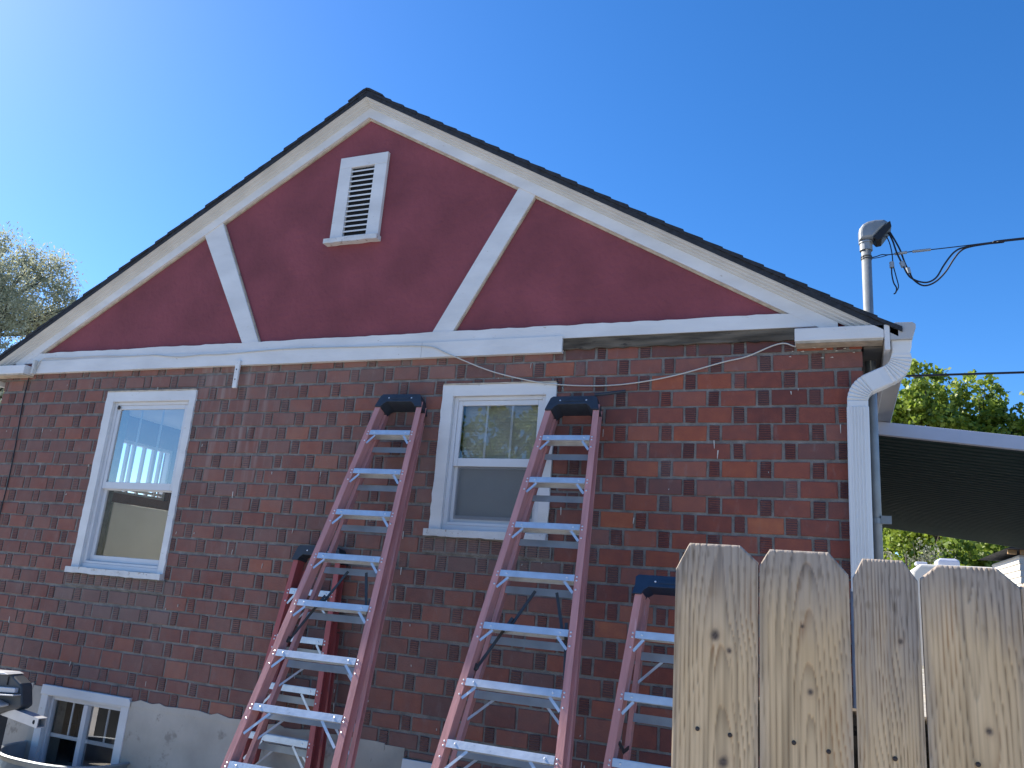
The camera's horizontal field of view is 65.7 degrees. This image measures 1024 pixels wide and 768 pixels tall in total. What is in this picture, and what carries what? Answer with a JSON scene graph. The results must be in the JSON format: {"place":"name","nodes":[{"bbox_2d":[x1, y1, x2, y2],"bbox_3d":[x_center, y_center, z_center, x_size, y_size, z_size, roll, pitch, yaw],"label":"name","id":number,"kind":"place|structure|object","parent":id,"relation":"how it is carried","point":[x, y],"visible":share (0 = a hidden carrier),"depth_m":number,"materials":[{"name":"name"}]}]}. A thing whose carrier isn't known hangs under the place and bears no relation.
{"place":"outdoors","nodes":[
{"label":"outdoors","id":0,"kind":"place"},
{"bbox_2d":[101,502,167,572],"bbox_3d":[-3.829,2.008,8.164,0.320,1.420,1.315,-1,-16,22],"label":"cabinet","id":1,"kind":"object","parent":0,"point":[133,531],"visible":0.14,"depth_m":7.91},
{"bbox_2d":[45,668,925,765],"bbox_3d":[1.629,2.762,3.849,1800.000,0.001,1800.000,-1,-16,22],"label":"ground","id":2,"kind":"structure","parent":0,"point":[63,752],"depth_m":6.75,"materials":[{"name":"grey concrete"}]},
{"bbox_2d":[0,670,46,750],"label":"machine","id":3,"kind":"object","parent":2,"relation":"on","point":[15,694],"visible":1,"depth_m":5.31,"materials":[{"name":"grey plastic"}]},
{"bbox_2d":[0,221,87,404],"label":"willow tree","id":4,"kind":"object","parent":2,"relation":"on","point":[15,313],"visible":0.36,"depth_m":33.77,"materials":[{"name":"green plant"}]},
{"bbox_2d":[0,740,129,767],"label":"window well","id":5,"kind":"object","parent":2,"relation":"on","point":[12,755],"depth_m":5.56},
{"bbox_2d":[239,545,347,767],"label":"step ladder","id":6,"kind":"object","parent":2,"relation":"on","point":[315,743],"visible":0.68,"depth_m":5.17,"materials":[{"name":"red"}]},
{"bbox_2d":[221,394,426,767],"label":"step ladder","id":7,"kind":"object","parent":2,"relation":"on","point":[373,609],"visible":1,"depth_m":4.74,"materials":[{"name":"red"}]},
{"bbox_2d":[0,87,915,767],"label":"brick house","id":8,"kind":"structure","parent":2,"relation":"on","point":[376,225],"depth_m":5.60,"materials":[{"name":"brick"}]},
{"bbox_2d":[0,378,28,514],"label":"cable","id":9,"kind":"object","parent":8,"relation":"attached to","point":[14,447],"visible":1,"depth_m":6.96,"materials":[{"name":"black plastic"}]},
{"bbox_2d":[28,684,131,765],"bbox_3d":[-3.170,2.642,6.026,0.917,0.602,0.330,-1,-16,22],"label":"basement window","id":10,"kind":"structure","parent":8,"relation":"in","point":[98,738],"depth_m":6.03,"materials":[{"name":"paint"}]},
{"bbox_2d":[64,389,197,580],"bbox_3d":[-3.028,0.779,6.369,0.994,1.499,0.121,-1,-16,22],"label":"window","id":11,"kind":"structure","parent":8,"relation":"in","point":[85,559],"depth_m":6.40,"materials":[{"name":"paint"}]},
{"bbox_2d":[35,343,815,386],"bbox_3d":[-1.246,-0.126,5.838,6.509,0.377,0.030,-1,-16,22],"label":"cable","id":12,"kind":"object","parent":8,"relation":"attached to","point":[448,354],"visible":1,"depth_m":5.49,"materials":[{"name":"grey plastic"}]},
{"bbox_2d":[401,758,460,767],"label":"basement window","id":13,"kind":"structure","parent":8,"relation":"in","point":[406,763],"depth_m":4.87,"materials":[{"name":"paint"}]},
{"bbox_2d":[423,381,557,539],"bbox_3d":[-0.124,0.506,5.269,0.858,1.046,0.152,-1,-16,22],"label":"window","id":14,"kind":"structure","parent":8,"relation":"in","point":[475,494],"depth_m":5.30,"materials":[{"name":"paint"}]},
{"bbox_2d":[858,220,891,559],"bbox_3d":[2.165,0.434,4.614,0.188,3.020,0.112,-1,-16,22],"label":"service mast","id":15,"kind":"object","parent":8,"relation":"attached to","point":[874,233],"visible":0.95,"depth_m":4.70,"materials":[{"name":"grey metal"}]},
{"bbox_2d":[872,232,1023,293],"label":"service drop","id":16,"kind":"object","parent":15,"relation":"attached to","point":[903,265],"visible":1,"depth_m":4.82,"materials":[{"name":"black rubber"}]},
{"bbox_2d":[905,371,1023,376],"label":"telephone wire","id":17,"kind":"object","parent":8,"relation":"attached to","point":[981,373],"visible":0.42,"depth_m":15.23,"materials":[{"name":"black"}]},
{"bbox_2d":[431,396,602,767],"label":"step ladder","id":18,"kind":"object","parent":2,"relation":"on","point":[520,525],"visible":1,"depth_m":4.28,"materials":[{"name":"red plastic"}]},
{"bbox_2d":[594,390,625,395],"bbox_3d":[0.618,0.057,4.993,0.198,0.048,0.022,0,-15,16],"label":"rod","id":19,"kind":"object","parent":18,"relation":"on","point":[610,393],"visible":1,"depth_m":4.99,"materials":[{"name":"plastic"}]},
{"bbox_2d":[603,574,675,767],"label":"step ladder","id":20,"kind":"object","parent":2,"relation":"on","point":[646,587],"visible":0.53,"depth_m":4.03,"materials":[{"name":"red"}]},
{"bbox_2d":[671,543,1023,767],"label":"wooden fence","id":21,"kind":"object","parent":2,"relation":"on","point":[800,712],"visible":1,"depth_m":1.28,"materials":[{"name":"brown wood"}]},
{"bbox_2d":[882,358,978,567],"bbox_3d":[14.252,4.250,27.400,4.069,10.939,4.072,15,-18,-34],"label":"maple tree","id":22,"kind":"object","parent":2,"relation":"on","point":[916,404],"visible":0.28,"depth_m":27.42,"materials":[{"name":"green plant"}]},
{"bbox_2d":[903,536,990,569],"bbox_3d":[12.122,6.391,23.068,3.337,4.300,2.542,-1,-16,22],"label":"leafy shrub","id":23,"kind":"object","parent":2,"relation":"on","point":[962,544],"visible":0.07,"depth_m":23.26,"materials":[{"name":"green plant"}]},
{"bbox_2d":[910,558,991,667],"bbox_3d":[11.044,5.446,17.223,4.520,3.010,2.200,-1,-16,22],"label":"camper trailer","id":24,"kind":"object","parent":2,"relation":"on","point":[919,570],"visible":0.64,"depth_m":17.27,"materials":[{"name":"white plastic"}]},
{"bbox_2d":[878,421,1023,548],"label":"patio cover","id":25,"kind":"object","parent":2,"relation":"on","point":[957,484],"visible":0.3,"depth_m":7.60,"materials":[{"name":"black metal"}]},
{"bbox_2d":[931,369,1023,552],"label":"maple tree","id":26,"kind":"object","parent":2,"relation":"on","point":[992,416],"visible":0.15,"depth_m":27.92,"materials":[{"name":"green plant"}]},
{"bbox_2d":[947,541,1008,566],"bbox_3d":[14.187,6.492,23.343,3.506,4.559,2.297,-1,-16,22],"label":"leafy shrub","id":27,"kind":"object","parent":2,"relation":"on","point":[990,548],"visible":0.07,"depth_m":23.50,"materials":[{"name":"green plant"}]},
{"bbox_2d":[0,0,1023,554],"label":"sky","id":28,"kind":"structure","parent":0,"point":[767,132],"materials":[{"name":"blue"}]},
{"bbox_2d":[883,537,955,569],"bbox_3d":[10.612,6.020,21.244,2.063,3.869,2.537,7,-15,-10],"label":"blossom tree","id":29,"kind":"object","parent":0,"point":[927,558],"visible":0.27,"depth_m":21.55,"materials":[{"name":"green plant"}]},
{"bbox_2d":[979,547,1023,586],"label":"shed","id":30,"kind":"structure","parent":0,"point":[1010,565],"depth_m":12.99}
]}

